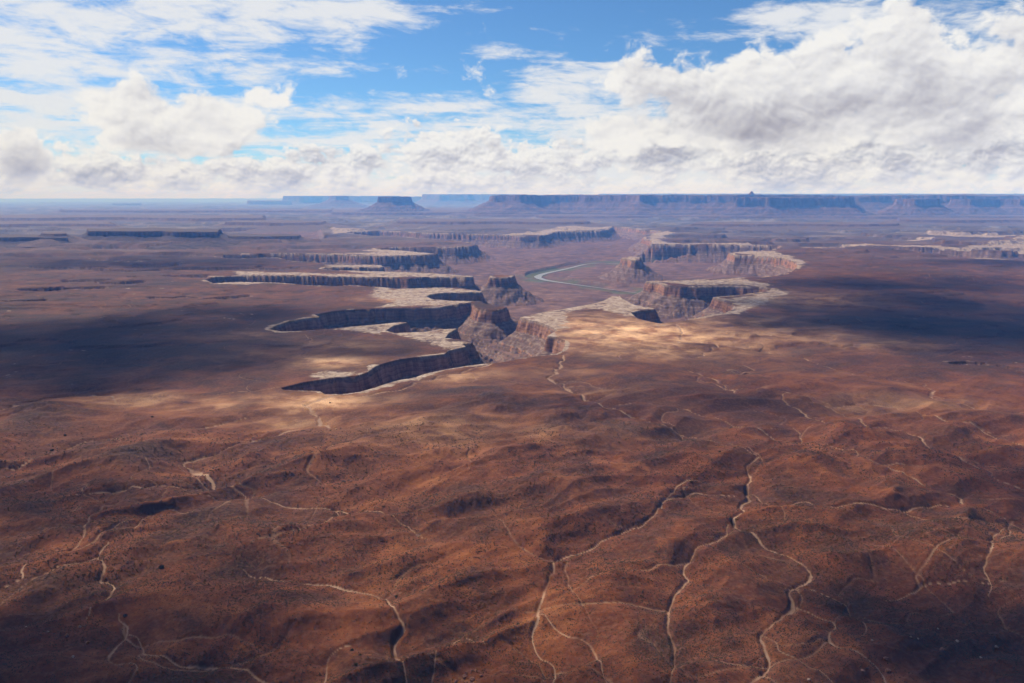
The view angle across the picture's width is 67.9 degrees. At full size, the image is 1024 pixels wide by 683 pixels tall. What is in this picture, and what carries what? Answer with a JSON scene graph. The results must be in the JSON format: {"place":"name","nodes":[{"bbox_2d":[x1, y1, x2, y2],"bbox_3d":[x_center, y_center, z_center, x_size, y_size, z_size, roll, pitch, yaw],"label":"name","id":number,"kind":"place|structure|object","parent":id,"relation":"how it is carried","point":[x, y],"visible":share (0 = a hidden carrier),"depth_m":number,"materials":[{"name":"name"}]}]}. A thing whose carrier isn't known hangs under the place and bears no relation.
{"place":"outdoors","nodes":[
{"label":"outdoors","id":0,"kind":"place"},
{"bbox_2d":[0,221,129,228],"bbox_3d":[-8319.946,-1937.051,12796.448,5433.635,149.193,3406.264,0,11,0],"label":"mesa","id":1,"kind":"structure","parent":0,"point":[74,224],"depth_m":12158.40,"materials":[{"name":"stone"}]},
{"bbox_2d":[112,203,141,205],"bbox_3d":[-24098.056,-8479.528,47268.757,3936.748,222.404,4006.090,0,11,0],"label":"mesa","id":2,"kind":"structure","parent":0,"point":[122,204],"depth_m":46181.21,"materials":[{"name":"stone"}]},
{"bbox_2d":[0,214,280,223],"bbox_3d":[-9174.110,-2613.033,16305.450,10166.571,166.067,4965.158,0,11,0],"label":"mesa","id":3,"kind":"structure","parent":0,"point":[170,218],"depth_m":15226.75,"materials":[{"name":"stone"}]},
{"bbox_2d":[49,209,333,214],"bbox_3d":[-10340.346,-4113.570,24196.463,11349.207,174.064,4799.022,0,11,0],"label":"mesa","id":4,"kind":"structure","parent":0,"point":[171,211],"depth_m":23011.65,"materials":[{"name":"stone"}]},
{"bbox_2d":[247,200,291,204],"bbox_3d":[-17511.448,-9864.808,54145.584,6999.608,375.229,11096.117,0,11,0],"label":"mesa","id":5,"kind":"structure","parent":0,"point":[265,202],"depth_m":49462.07,"materials":[{"name":"stone"}]},
{"bbox_2d":[282,196,377,204],"bbox_3d":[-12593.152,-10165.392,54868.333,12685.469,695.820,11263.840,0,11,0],"label":"mesa","id":6,"kind":"structure","parent":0,"point":[301,200],"depth_m":51185.89,"materials":[{"name":"stone"}]},
{"bbox_2d":[305,196,369,207],"bbox_3d":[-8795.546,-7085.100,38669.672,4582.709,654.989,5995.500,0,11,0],"label":"mesa","id":7,"kind":"structure","parent":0,"point":[340,201],"depth_m":37160.24,"materials":[{"name":"stone"}]},
{"bbox_2d":[322,208,468,216],"bbox_3d":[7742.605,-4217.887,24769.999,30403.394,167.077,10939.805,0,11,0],"label":"mesa","id":8,"kind":"structure","parent":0,"point":[341,212],"depth_m":20316.32,"materials":[{"name":"stone"}]},
{"bbox_2d":[411,196,421,201],"bbox_3d":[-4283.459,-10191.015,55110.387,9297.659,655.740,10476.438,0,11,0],"label":"mesa","id":9,"kind":"structure","parent":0,"point":[416,198],"depth_m":51530.23,"materials":[{"name":"stone"}]},
{"bbox_2d":[414,194,520,205],"bbox_3d":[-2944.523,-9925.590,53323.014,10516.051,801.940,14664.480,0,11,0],"label":"mesa","id":10,"kind":"structure","parent":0,"point":[453,199],"depth_m":47830.25,"materials":[{"name":"stone"}]},
{"bbox_2d":[373,218,617,228],"bbox_3d":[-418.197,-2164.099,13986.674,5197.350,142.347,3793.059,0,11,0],"label":"mesa","id":11,"kind":"structure","parent":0,"point":[489,223],"depth_m":13135.21,"materials":[{"name":"stone"}]},
{"bbox_2d":[0,198,1023,682],"bbox_3d":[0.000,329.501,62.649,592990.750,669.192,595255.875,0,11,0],"label":"ground","id":12,"kind":"structure","parent":0,"point":[364,324],"depth_m":1486.20,"materials":[{"name":"brown soil"}]},
{"bbox_2d":[0,234,72,247],"bbox_3d":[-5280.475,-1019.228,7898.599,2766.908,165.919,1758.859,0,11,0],"label":"mesa","id":13,"kind":"structure","parent":12,"relation":"on","point":[10,240],"depth_m":7549.21,"materials":[{"name":"stone"}]},
{"bbox_2d":[17,232,89,246],"bbox_3d":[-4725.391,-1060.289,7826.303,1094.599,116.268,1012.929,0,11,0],"label":"butte","id":14,"kind":"object","parent":13,"relation":"on","point":[47,242],"visible":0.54,"depth_m":7571.20,"materials":[{"name":"stone"}]},
{"bbox_2d":[78,227,242,249],"bbox_3d":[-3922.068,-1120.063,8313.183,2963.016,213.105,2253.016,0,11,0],"label":"mesa","id":15,"kind":"structure","parent":12,"relation":"on","point":[200,238],"depth_m":7834.91,"materials":[{"name":"stone"}]},
{"bbox_2d":[228,234,313,241],"bbox_3d":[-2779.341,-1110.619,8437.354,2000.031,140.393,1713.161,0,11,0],"label":"mesa","id":16,"kind":"structure","parent":12,"relation":"on","point":[253,237],"depth_m":8219.26,"materials":[{"name":"stone"}]},
{"bbox_2d":[212,220,352,232],"bbox_3d":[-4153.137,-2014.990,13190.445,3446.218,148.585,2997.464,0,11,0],"label":"mesa","id":17,"kind":"structure","parent":12,"relation":"on","point":[265,226],"depth_m":12508.70,"materials":[{"name":"stone"}]},
{"bbox_2d":[357,196,431,211],"bbox_3d":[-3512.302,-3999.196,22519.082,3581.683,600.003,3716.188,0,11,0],"label":"butte","id":18,"kind":"object","parent":12,"relation":"on","point":[394,204],"visible":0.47,"depth_m":21898.31,"materials":[{"name":"stone"}]},
{"bbox_2d":[0,417,1023,682],"bbox_3d":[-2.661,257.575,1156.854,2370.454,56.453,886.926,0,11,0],"label":"scrub","id":19,"kind":"object","parent":12,"relation":"on","point":[194,677],"visible":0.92,"depth_m":979.28,"materials":[{"name":"brown plant"}]},
{"bbox_2d":[448,194,1023,217],"bbox_3d":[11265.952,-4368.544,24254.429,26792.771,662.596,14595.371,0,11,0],"label":"mesa","id":20,"kind":"structure","parent":12,"relation":"on","point":[521,205],"depth_m":19287.26,"materials":[{"name":"stone"}]},
{"bbox_2d":[524,214,1023,221],"bbox_3d":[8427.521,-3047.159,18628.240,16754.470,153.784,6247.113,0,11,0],"label":"mesa","id":21,"kind":"structure","parent":12,"relation":"on","point":[615,218],"depth_m":16786.32,"materials":[{"name":"stone"}]},
{"bbox_2d":[711,197,874,215],"bbox_3d":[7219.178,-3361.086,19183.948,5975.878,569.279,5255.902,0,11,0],"label":"mesa","id":22,"kind":"structure","parent":12,"relation":"on","point":[794,206],"depth_m":17572.68,"materials":[{"name":"stone"}]},
{"bbox_2d":[685,221,914,231],"bbox_3d":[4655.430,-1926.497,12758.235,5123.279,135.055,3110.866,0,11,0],"label":"mesa","id":23,"kind":"structure","parent":12,"relation":"on","point":[792,226],"depth_m":12185.07,"materials":[{"name":"stone"}]},
{"bbox_2d":[598,193,1023,195],"bbox_3d":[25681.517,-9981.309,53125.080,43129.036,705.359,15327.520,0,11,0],"label":"mesa","id":24,"kind":"structure","parent":12,"relation":"on","point":[790,194],"depth_m":47923.79,"materials":[{"name":"stone"}]},
{"bbox_2d":[873,199,966,215],"bbox_3d":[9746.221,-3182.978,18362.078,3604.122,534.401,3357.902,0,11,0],"label":"butte","id":25,"kind":"object","parent":12,"relation":"on","point":[926,207],"visible":0.47,"depth_m":17746.79,"materials":[{"name":"stone"}]},
{"bbox_2d":[945,199,1023,214],"bbox_3d":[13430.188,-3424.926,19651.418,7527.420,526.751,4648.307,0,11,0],"label":"mesa","id":26,"kind":"structure","parent":12,"relation":"on","point":[990,206],"depth_m":18527.60,"materials":[{"name":"stone"}]},
{"bbox_2d":[0,0,1023,198],"label":"sky","id":27,"kind":"structure","parent":0,"point":[110,99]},
{"bbox_2d":[534,263,634,292],"bbox_3d":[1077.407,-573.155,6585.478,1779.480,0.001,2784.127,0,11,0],"label":"river","id":28,"kind":"structure","parent":0,"point":[538,276],"depth_m":6490.62,"materials":[{"name":"liquid"}]}
]}

